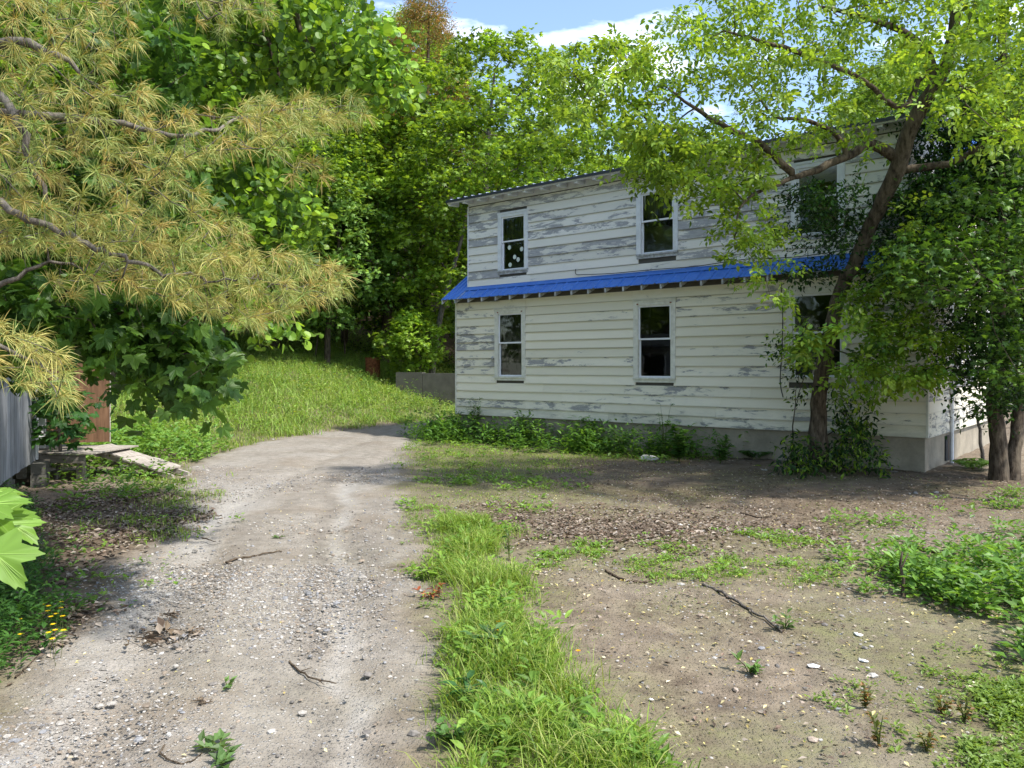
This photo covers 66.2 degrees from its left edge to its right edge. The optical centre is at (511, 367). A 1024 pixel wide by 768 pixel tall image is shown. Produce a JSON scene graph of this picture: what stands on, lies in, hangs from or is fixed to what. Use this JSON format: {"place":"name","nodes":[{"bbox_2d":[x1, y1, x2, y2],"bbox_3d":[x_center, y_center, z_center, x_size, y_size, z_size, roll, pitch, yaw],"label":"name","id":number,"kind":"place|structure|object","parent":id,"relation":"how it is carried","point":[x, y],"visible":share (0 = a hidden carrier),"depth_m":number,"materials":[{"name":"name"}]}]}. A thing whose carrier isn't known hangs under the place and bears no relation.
{"place":"outdoors","nodes":[
{"label":"outdoors","id":0,"kind":"place"},
{"bbox_2d":[0,420,458,767],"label":"driveway","id":1,"kind":"structure","parent":0,"point":[343,451],"depth_m":4.88,"materials":[{"name":"grey gravel"}]},
{"bbox_2d":[124,616,202,646],"bbox_3d":[-2.211,1.701,4.969,0.484,0.150,0.420,0,0,0],"label":"debris clump","id":2,"kind":"object","parent":1,"relation":"on","point":[150,638],"visible":0.98,"depth_m":5.00,"materials":[{"name":"brown plant"}]},
{"bbox_2d":[151,609,180,619],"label":"debris clump","id":3,"kind":"object","parent":1,"relation":"on","point":[173,613],"visible":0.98,"depth_m":5.41,"materials":[{"name":"brown plant"}]},
{"bbox_2d":[159,744,201,764],"bbox_3d":[-1.516,1.743,3.533,0.214,0.019,0.123,0,0,14],"label":"stick","id":4,"kind":"object","parent":1,"relation":"on","point":[164,756],"visible":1,"depth_m":3.49,"materials":[{"name":"brown wood"}]},
{"bbox_2d":[183,626,204,636],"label":"debris clump","id":5,"kind":"object","parent":1,"relation":"on","point":[193,631],"visible":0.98,"depth_m":5.08,"materials":[{"name":"brown plant"}]},
{"bbox_2d":[191,696,212,704],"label":"debris clump","id":6,"kind":"object","parent":1,"relation":"on","point":[200,700],"visible":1,"depth_m":4.07,"materials":[{"name":"brown plant"}]},
{"bbox_2d":[190,728,234,752],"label":"weed","id":7,"kind":"object","parent":1,"relation":"on","point":[210,742],"visible":0.89,"depth_m":3.61,"materials":[{"name":"green plant"}]},
{"bbox_2d":[209,743,242,767],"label":"weed","id":8,"kind":"object","parent":1,"relation":"on","point":[222,756],"visible":1,"depth_m":3.47,"materials":[{"name":"green plant"}]},
{"bbox_2d":[223,675,237,689],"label":"weed","id":9,"kind":"object","parent":1,"relation":"on","point":[229,684],"visible":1,"depth_m":4.27,"materials":[{"name":"green plant"}]},
{"bbox_2d":[225,550,281,563],"bbox_3d":[-2.402,1.750,7.288,0.071,0.036,0.615,0,0,35],"label":"stick","id":10,"kind":"object","parent":1,"relation":"on","point":[231,560],"visible":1,"depth_m":7.24,"materials":[{"name":"brown wood"}]},
{"bbox_2d":[288,660,335,684],"bbox_3d":[-1.150,1.737,4.467,0.082,0.019,0.476,0,0,-41],"label":"stick","id":11,"kind":"object","parent":1,"relation":"on","point":[298,670],"visible":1,"depth_m":4.43,"materials":[{"name":"brown wood"}]},
{"bbox_2d":[426,716,477,742],"bbox_3d":[-0.288,1.685,3.609,0.227,0.118,0.186,0,0,31],"label":"clover plant","id":12,"kind":"object","parent":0,"point":[442,729],"visible":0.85,"depth_m":3.60,"materials":[{"name":"green plant"}]},
{"bbox_2d":[0,204,1023,767],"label":"ground","id":13,"kind":"structure","parent":0,"point":[880,656],"depth_m":5.71,"materials":[{"name":"soil"}]},
{"bbox_2d":[0,4,36,211],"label":"oak tree","id":14,"kind":"object","parent":13,"relation":"on","point":[9,66],"visible":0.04,"depth_m":17.05,"materials":[{"name":"green plant"}]},
{"bbox_2d":[0,487,46,589],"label":"maple sapling","id":15,"kind":"object","parent":13,"relation":"on","point":[17,523],"visible":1,"depth_m":2.09,"materials":[{"name":"green plant"}]},
{"bbox_2d":[14,651,41,678],"bbox_3d":[-2.831,1.740,4.597,0.020,0.037,0.336,0,0,-9],"label":"stick","id":16,"kind":"object","parent":13,"relation":"on","point":[19,674],"visible":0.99,"depth_m":4.56,"materials":[{"name":"brown wood"}]},
{"bbox_2d":[0,361,110,488],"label":"shed","id":17,"kind":"structure","parent":13,"relation":"on","point":[18,453],"depth_m":11.39,"materials":[{"name":"weathered wood"}]},
{"bbox_2d":[47,361,110,442],"bbox_3d":[-7.222,0.410,13.102,0.935,1.700,0.050,0,0,-24],"label":"door","id":18,"kind":"structure","parent":17,"relation":"in","point":[104,420],"depth_m":13.18,"materials":[{"name":"brown wood"}]},
{"bbox_2d":[0,0,114,258],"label":"maple tree","id":19,"kind":"object","parent":13,"relation":"on","point":[58,76],"visible":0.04,"depth_m":22.04,"materials":[{"name":"green plant"}]},
{"bbox_2d":[28,378,117,478],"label":"maple sapling","id":20,"kind":"object","parent":13,"relation":"on","point":[67,430],"visible":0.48,"depth_m":11.75,"materials":[{"name":"green plant"}]},
{"bbox_2d":[16,444,138,480],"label":"plank deck","id":21,"kind":"structure","parent":13,"relation":"on","point":[78,456],"depth_m":12.16,"materials":[{"name":"grey wood"}]},
{"bbox_2d":[3,9,192,267],"bbox_3d":[-16.890,-6.246,26.862,11.814,13.542,11.751,0,0,33],"label":"maple tree","id":22,"kind":"object","parent":13,"relation":"on","point":[21,70],"depth_m":24.45,"materials":[{"name":"green plant"}]},
{"bbox_2d":[0,478,244,682],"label":"roadside weeds","id":23,"kind":"object","parent":13,"relation":"on","point":[8,603],"visible":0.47,"depth_m":5.44,"materials":[{"name":"green plant"}]},
{"bbox_2d":[0,0,248,438],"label":"maple tree","id":24,"kind":"object","parent":13,"relation":"on","point":[170,358],"visible":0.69,"depth_m":5.77,"materials":[{"name":"green plant"}]},
{"bbox_2d":[87,444,189,478],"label":"plank ramp","id":25,"kind":"structure","parent":13,"relation":"on","point":[146,460],"depth_m":12.67,"materials":[{"name":"beige wood"}]},
{"bbox_2d":[7,0,276,292],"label":"oak tree","id":26,"kind":"object","parent":13,"relation":"on","point":[143,6],"depth_m":27.62,"materials":[{"name":"green plant"}]},
{"bbox_2d":[9,86,275,393],"bbox_3d":[-11.122,-3.322,22.141,8.142,9.133,8.148,0,0,24],"label":"maple tree","id":27,"kind":"object","parent":13,"relation":"on","point":[99,205],"visible":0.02,"depth_m":21.80,"materials":[{"name":"green plant"}]},
{"bbox_2d":[28,11,334,322],"bbox_3d":[-16.750,-11.820,41.204,17.373,19.915,17.281,0,0,41],"label":"maple tree","id":28,"kind":"object","parent":13,"relation":"on","point":[291,26],"depth_m":39.92,"materials":[{"name":"green plant"}]},
{"bbox_2d":[0,0,379,423],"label":"pine tree","id":29,"kind":"object","parent":13,"relation":"on","point":[24,201],"visible":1,"depth_m":4.62,"materials":[{"name":"green plant"}]},
{"bbox_2d":[186,262,236,325],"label":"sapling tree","id":30,"kind":"object","parent":13,"relation":"on","point":[210,305],"visible":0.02,"depth_m":31.12,"materials":[{"name":"green plant"}]},
{"bbox_2d":[96,20,371,335],"bbox_3d":[-9.764,-5.718,27.154,10.749,12.665,9.961,0,0,-40],"label":"maple tree","id":31,"kind":"object","parent":13,"relation":"on","point":[307,148],"visible":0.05,"depth_m":27.08,"materials":[{"name":"green plant"}]},
{"bbox_2d":[40,326,455,508],"bbox_3d":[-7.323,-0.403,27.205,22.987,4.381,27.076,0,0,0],"label":"meadow","id":32,"kind":"structure","parent":13,"relation":"on","point":[245,410],"depth_m":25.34,"materials":[{"name":"green plant"}]},
{"bbox_2d":[74,0,426,361],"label":"aspen tree","id":33,"kind":"object","parent":13,"relation":"on","point":[359,57],"visible":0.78,"depth_m":7.67,"materials":[{"name":"green plant"}]},
{"bbox_2d":[159,0,443,349],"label":"oak tree","id":34,"kind":"object","parent":13,"relation":"on","point":[368,143],"visible":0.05,"depth_m":31.14,"materials":[{"name":"green plant"}]},
{"bbox_2d":[278,271,361,359],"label":"sapling tree","id":35,"kind":"object","parent":13,"relation":"on","point":[345,302],"visible":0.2,"depth_m":31.14,"materials":[{"name":"green plant"}]},
{"bbox_2d":[234,144,425,365],"bbox_3d":[-7.435,-4.138,31.007,8.148,9.133,8.142,0,0,0],"label":"maple tree","id":36,"kind":"object","parent":13,"relation":"on","point":[348,209],"visible":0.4,"depth_m":30.07,"materials":[{"name":"green plant"}]},
{"bbox_2d":[238,299,454,372],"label":"forest undergrowth","id":37,"kind":"object","parent":13,"relation":"on","point":[446,363],"visible":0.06,"depth_m":37.37,"materials":[{"name":"green plant"}]},
{"bbox_2d":[311,266,384,356],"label":"sapling tree","id":38,"kind":"object","parent":13,"relation":"on","point":[366,310],"visible":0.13,"depth_m":33.77,"materials":[{"name":"green plant"}]},
{"bbox_2d":[304,92,396,344],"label":"pine tree","id":39,"kind":"object","parent":13,"relation":"on","point":[346,336],"depth_m":37.87,"materials":[{"name":"brown plant"}]},
{"bbox_2d":[365,357,379,378],"bbox_3d":[-5.410,0.045,30.500,0.604,0.880,0.604,0,0,0],"label":"oil drum","id":40,"kind":"object","parent":13,"relation":"on","point":[371,363],"visible":0.69,"depth_m":30.26,"materials":[{"name":"brown metal"}]},
{"bbox_2d":[355,299,406,340],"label":"sapling tree","id":41,"kind":"object","parent":13,"relation":"on","point":[374,321],"visible":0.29,"depth_m":35.43,"materials":[{"name":"green plant"}]},
{"bbox_2d":[284,97,489,364],"bbox_3d":[-5.277,-5.962,34.905,10.749,12.665,9.961,0,0,0],"label":"maple tree","id":42,"kind":"object","parent":13,"relation":"on","point":[385,319],"visible":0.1,"depth_m":33.01,"materials":[{"name":"green plant"}]},
{"bbox_2d":[326,17,455,316],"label":"pine tree","id":43,"kind":"object","parent":13,"relation":"on","point":[391,41],"visible":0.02,"depth_m":37.28,"materials":[{"name":"green plant"}]},
{"bbox_2d":[368,305,449,377],"bbox_3d":[-3.840,-0.636,29.815,3.086,3.559,3.024,0,0,0],"label":"shrub","id":44,"kind":"object","parent":13,"relation":"on","point":[398,339],"visible":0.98,"depth_m":29.54,"materials":[{"name":"green plant"}]},
{"bbox_2d":[370,4,471,123],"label":"oak tree","id":45,"kind":"object","parent":13,"relation":"on","point":[396,13],"visible":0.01,"depth_m":82.49,"materials":[{"name":"green plant"}]},
{"bbox_2d":[410,556,438,579],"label":"weed","id":46,"kind":"object","parent":13,"relation":"on","point":[420,573],"visible":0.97,"depth_m":6.44,"materials":[{"name":"green plant"}]},
{"bbox_2d":[396,372,454,406],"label":"concrete wall","id":47,"kind":"structure","parent":13,"relation":"on","point":[443,384],"depth_m":28.42,"materials":[{"name":"grey concrete"}]},
{"bbox_2d":[346,0,506,369],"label":"pine tree","id":48,"kind":"object","parent":13,"relation":"on","point":[415,10],"visible":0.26,"depth_m":35.84,"materials":[{"name":"brown plant"}]},
{"bbox_2d":[412,582,444,598],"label":"dead plant","id":49,"kind":"object","parent":13,"relation":"on","point":[429,593],"visible":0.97,"depth_m":5.90,"materials":[{"name":"brown plant"}]},
{"bbox_2d":[363,15,500,270],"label":"oak tree","id":50,"kind":"object","parent":13,"relation":"on","point":[468,71],"visible":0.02,"depth_m":50.42,"materials":[{"name":"green plant"}]},
{"bbox_2d":[443,410,463,429],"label":"tall weed","id":51,"kind":"object","parent":13,"relation":"on","point":[454,420],"visible":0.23,"depth_m":19.64,"materials":[{"name":"green plant"}]},
{"bbox_2d":[374,96,545,372],"bbox_3d":[-1.998,-4.452,30.680,6.394,11.839,6.520,0,0,-33],"label":"slender tree","id":52,"kind":"object","parent":13,"relation":"on","point":[425,159],"visible":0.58,"depth_m":29.72,"materials":[{"name":"green plant"}]},
{"bbox_2d":[466,397,482,438],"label":"tall weed","id":53,"kind":"object","parent":13,"relation":"on","point":[474,413],"visible":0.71,"depth_m":19.28,"materials":[{"name":"green plant"}]},
{"bbox_2d":[459,622,505,648],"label":"weed","id":54,"kind":"object","parent":13,"relation":"on","point":[486,628],"visible":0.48,"depth_m":4.61,"materials":[{"name":"green plant"}]},
{"bbox_2d":[335,23,634,342],"bbox_3d":[-0.855,-6.444,33.398,13.824,15.932,13.899,0,0,0],"label":"maple tree","id":55,"kind":"object","parent":13,"relation":"on","point":[537,145],"visible":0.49,"depth_m":30.49,"materials":[{"name":"green plant"}]},
{"bbox_2d":[497,520,514,560],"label":"seedling","id":56,"kind":"object","parent":13,"relation":"on","point":[508,541],"visible":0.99,"depth_m":7.14,"materials":[{"name":"green plant"}]},
{"bbox_2d":[1,249,1023,767],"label":"dead leaves","id":57,"kind":"object","parent":13,"relation":"on","point":[611,527],"visible":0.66,"depth_m":8.56,"materials":[{"name":"brown plant"}]},
{"bbox_2d":[513,409,540,440],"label":"tall weed","id":58,"kind":"object","parent":13,"relation":"on","point":[523,419],"visible":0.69,"depth_m":17.94,"materials":[{"name":"green plant"}]},
{"bbox_2d":[38,459,1023,767],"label":"fallen petals","id":59,"kind":"object","parent":13,"relation":"on","point":[694,627],"visible":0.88,"depth_m":5.39,"materials":[{"name":"plant"}]},
{"bbox_2d":[457,119,604,272],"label":"maple tree","id":60,"kind":"object","parent":13,"relation":"on","point":[555,171],"visible":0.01,"depth_m":40.96,"materials":[{"name":"green plant"}]},
{"bbox_2d":[63,371,1023,766],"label":"short grass","id":61,"kind":"structure","parent":13,"relation":"on","point":[231,443],"depth_m":11.50,"materials":[{"name":"green plant"}]},
{"bbox_2d":[392,505,702,767],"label":"grass strip","id":62,"kind":"object","parent":13,"relation":"on","point":[570,755],"depth_m":4.12,"materials":[{"name":"green plant"}]},
{"bbox_2d":[438,670,499,702],"bbox_3d":[-0.181,1.640,3.972,0.361,0.163,0.200,0,0,16],"label":"weed","id":63,"kind":"object","parent":62,"relation":"on","point":[467,680],"visible":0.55,"depth_m":3.96,"materials":[{"name":"green plant"}]},
{"bbox_2d":[396,408,747,458],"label":"foundation weeds","id":64,"kind":"object","parent":13,"relation":"on","point":[438,429],"visible":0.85,"depth_m":17.02,"materials":[{"name":"green plant"}]},
{"bbox_2d":[578,415,597,441],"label":"tall weed","id":65,"kind":"object","parent":13,"relation":"on","point":[592,424],"visible":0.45,"depth_m":16.84,"materials":[{"name":"green plant"}]},
{"bbox_2d":[609,425,637,455],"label":"tall weed","id":66,"kind":"object","parent":13,"relation":"on","point":[618,444],"visible":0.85,"depth_m":15.53,"materials":[{"name":"green plant"}]},
{"bbox_2d":[605,569,656,582],"bbox_3d":[0.999,1.738,6.570,0.419,0.038,0.391,0,0,0],"label":"stick","id":67,"kind":"object","parent":13,"relation":"on","point":[613,574],"visible":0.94,"depth_m":6.48,"materials":[{"name":"brown wood"}]},
{"bbox_2d":[599,126,667,162],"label":"oak tree","id":68,"kind":"object","parent":13,"relation":"on","point":[612,148],"visible":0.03,"depth_m":65.73,"materials":[{"name":"green plant"}]},
{"bbox_2d":[639,455,657,460],"bbox_3d":[2.658,1.766,15.196,0.373,0.164,0.462,0,0,10],"label":"stone","id":69,"kind":"object","parent":13,"relation":"on","point":[651,456],"visible":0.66,"depth_m":15.03,"materials":[{"name":"grey stone"}]},
{"bbox_2d":[657,402,674,456],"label":"tall weed","id":70,"kind":"object","parent":13,"relation":"on","point":[661,415],"visible":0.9,"depth_m":15.59,"materials":[{"name":"green plant"}]},
{"bbox_2d":[663,420,692,462],"bbox_3d":[3.085,1.385,14.627,0.485,0.788,0.612,0,0,0],"label":"tall weed","id":71,"kind":"object","parent":13,"relation":"on","point":[679,451],"visible":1,"depth_m":14.54,"materials":[{"name":"green plant"}]},
{"bbox_2d":[387,431,1023,767],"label":"yard weeds","id":72,"kind":"object","parent":13,"relation":"on","point":[1005,690],"visible":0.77,"depth_m":4.40,"materials":[{"name":"green plant"}]},
{"bbox_2d":[441,109,992,471],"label":"house","id":73,"kind":"structure","parent":13,"relation":"on","point":[584,295],"depth_m":16.69,"materials":[{"name":"beige wood"}]},
{"bbox_2d":[493,307,526,380],"bbox_3d":[0.008,-0.561,18.922,1.000,1.742,0.261,0,0,40],"label":"window","id":74,"kind":"structure","parent":73,"relation":"in","point":[514,326],"depth_m":19.04,"materials":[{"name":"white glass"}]},
{"bbox_2d":[497,208,528,274],"bbox_3d":[0.078,-3.025,19.023,0.960,1.510,0.258,0,0,40],"label":"window","id":75,"kind":"structure","parent":73,"relation":"in","point":[517,220],"depth_m":19.10,"materials":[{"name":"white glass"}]},
{"bbox_2d":[632,297,676,382],"bbox_3d":[2.990,-0.561,16.385,1.030,1.742,0.166,0,0,40],"label":"window","id":76,"kind":"structure","parent":73,"relation":"in","point":[658,302],"depth_m":16.39,"materials":[{"name":"white wood"}]},
{"bbox_2d":[636,185,677,258],"bbox_3d":[3.094,-3.055,16.519,1.000,1.490,0.257,0,0,40],"label":"window","id":77,"kind":"structure","parent":73,"relation":"in","point":[650,217],"depth_m":16.65,"materials":[{"name":"white wood"}]},
{"bbox_2d":[786,285,847,382],"bbox_3d":[5.544,-0.601,14.264,1.130,1.742,0.166,0,0,40],"label":"window","id":78,"kind":"structure","parent":73,"relation":"in","point":[809,291],"depth_m":14.32,"materials":[{"name":"white wood"}]},
{"bbox_2d":[790,156,844,240],"bbox_3d":[5.606,-3.075,14.371,0.990,1.450,0.162,0,0,40],"label":"window","id":79,"kind":"structure","parent":73,"relation":"in","point":[800,166],"depth_m":14.42,"materials":[{"name":"white wood"}]},
{"bbox_2d":[950,303,962,385],"bbox_3d":[8.405,-0.500,14.921,0.162,1.700,1.010,0,0,40],"label":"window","id":80,"kind":"structure","parent":73,"relation":"in","point":[952,306],"depth_m":15.10,"materials":[{"name":"white glass"}]},
{"bbox_2d":[710,433,733,463],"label":"tall weed","id":81,"kind":"object","parent":13,"relation":"on","point":[722,451],"visible":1,"depth_m":14.26,"materials":[{"name":"green plant"}]},
{"bbox_2d":[430,491,1022,767],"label":"yard pebbles","id":82,"kind":"object","parent":13,"relation":"on","point":[812,739],"visible":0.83,"depth_m":5.66,"materials":[{"name":"stone"}]},
{"bbox_2d":[702,583,781,631],"bbox_3d":[1.677,1.731,5.761,0.050,0.048,1.132,0,0,-13],"label":"stick","id":83,"kind":"object","parent":13,"relation":"on","point":[725,594],"visible":1,"depth_m":5.79,"materials":[{"name":"brown wood"}]},
{"bbox_2d":[730,649,764,674],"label":"weed","id":84,"kind":"object","parent":13,"relation":"on","point":[754,669],"visible":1,"depth_m":4.52,"materials":[{"name":"green plant"}]},
{"bbox_2d":[738,450,772,457],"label":"fern","id":85,"kind":"object","parent":13,"relation":"on","point":[747,452],"visible":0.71,"depth_m":14.85,"materials":[{"name":"green plant"}]},
{"bbox_2d":[740,512,771,517],"bbox_3d":[2.897,1.764,9.368,0.380,0.034,0.153,0,0,30],"label":"stick","id":86,"kind":"object","parent":13,"relation":"on","point":[755,516],"visible":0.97,"depth_m":9.33,"materials":[{"name":"wood"}]},
{"bbox_2d":[524,0,1023,471],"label":"box elder tree","id":87,"kind":"object","parent":13,"relation":"on","point":[653,139],"visible":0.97,"depth_m":10.98,"materials":[{"name":"green plant"}]},
{"bbox_2d":[771,608,800,628],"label":"weed","id":88,"kind":"object","parent":13,"relation":"on","point":[780,622],"visible":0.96,"depth_m":5.27,"materials":[{"name":"green plant"}]},
{"bbox_2d":[759,315,820,463],"bbox_3d":[4.777,0.445,13.264,1.539,2.714,0.991,0,0,-40],"label":"shrub","id":89,"kind":"object","parent":13,"relation":"on","point":[790,366],"visible":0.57,"depth_m":13.15,"materials":[{"name":"green plant"}]},
{"bbox_2d":[807,664,819,667],"bbox_3d":[1.778,1.759,4.628,0.072,0.016,0.050,0,0,25],"label":"paper scrap","id":90,"kind":"object","parent":13,"relation":"on","point":[813,665],"visible":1,"depth_m":4.62,"materials":[{"name":"paper"}]},
{"bbox_2d":[755,385,898,480],"bbox_3d":[5.148,1.162,12.985,2.632,1.758,2.053,0,0,0],"label":"shrub","id":91,"kind":"object","parent":13,"relation":"on","point":[858,433],"visible":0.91,"depth_m":12.71,"materials":[{"name":"green plant"}]},
{"bbox_2d":[829,48,896,120],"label":"oak tree","id":92,"kind":"object","parent":13,"relation":"on","point":[875,66],"visible":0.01,"depth_m":83.64,"materials":[{"name":"green plant"}]},
{"bbox_2d":[858,681,879,707],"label":"seedling","id":93,"kind":"object","parent":13,"relation":"on","point":[865,700],"visible":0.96,"depth_m":4.07,"materials":[{"name":"green plant"}]},
{"bbox_2d":[865,711,887,746],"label":"seedling","id":94,"kind":"object","parent":13,"relation":"on","point":[876,737],"visible":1,"depth_m":3.63,"materials":[{"name":"green plant"}]},
{"bbox_2d":[828,54,959,120],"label":"oak tree","id":95,"kind":"object","parent":13,"relation":"on","point":[881,109],"depth_m":50.34,"materials":[{"name":"green plant"}]},
{"bbox_2d":[768,28,1023,481],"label":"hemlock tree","id":96,"kind":"object","parent":13,"relation":"on","point":[1004,459],"visible":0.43,"depth_m":12.28,"materials":[{"name":"green plant"}]},
{"bbox_2d":[899,552,908,595],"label":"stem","id":97,"kind":"object","parent":13,"relation":"on","point":[901,564],"visible":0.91,"depth_m":6.09,"materials":[{"name":"plant"}]},
{"bbox_2d":[792,481,1023,664],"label":"bramble patch","id":98,"kind":"object","parent":13,"relation":"on","point":[934,577],"visible":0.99,"depth_m":6.35,"materials":[{"name":"green plant"}]},
{"bbox_2d":[829,58,1019,162],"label":"oak tree","id":99,"kind":"object","parent":13,"relation":"on","point":[902,90],"visible":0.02,"depth_m":38.84,"materials":[{"name":"green plant"}]},
{"bbox_2d":[914,726,937,752],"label":"seedling","id":100,"kind":"object","parent":13,"relation":"on","point":[928,744],"visible":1,"depth_m":3.58,"materials":[{"name":"green plant"}]},
{"bbox_2d":[837,158,1023,404],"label":"maple tree","id":101,"kind":"object","parent":13,"relation":"on","point":[944,256],"visible":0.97,"depth_m":10.29,"materials":[{"name":"green plant"}]},
{"bbox_2d":[928,695,955,714],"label":"seedling","id":102,"kind":"object","parent":13,"relation":"on","point":[940,707],"visible":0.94,"depth_m":3.99,"materials":[{"name":"green plant"}]},
{"bbox_2d":[951,692,974,722],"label":"seedling","id":103,"kind":"object","parent":13,"relation":"on","point":[966,712],"visible":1,"depth_m":3.89,"materials":[{"name":"green plant"}]},
{"bbox_2d":[952,458,988,469],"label":"fern","id":104,"kind":"object","parent":13,"relation":"on","point":[973,462],"visible":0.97,"depth_m":13.39,"materials":[{"name":"green plant"}]},
{"bbox_2d":[954,366,1010,460],"bbox_3d":[8.602,0.790,14.460,2.113,2.025,0.960,0,0,19],"label":"bare shrub","id":105,"kind":"object","parent":13,"relation":"on","point":[982,456],"visible":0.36,"depth_m":14.46,"materials":[{"name":"brown plant"}]},
{"bbox_2d":[957,73,1023,403],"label":"maple tree","id":106,"kind":"object","parent":13,"relation":"on","point":[1012,315],"depth_m":34.22,"materials":[{"name":"green plant"}]},
{"bbox_2d":[342,0,1023,181],"label":"sky","id":107,"kind":"structure","parent":0,"point":[561,22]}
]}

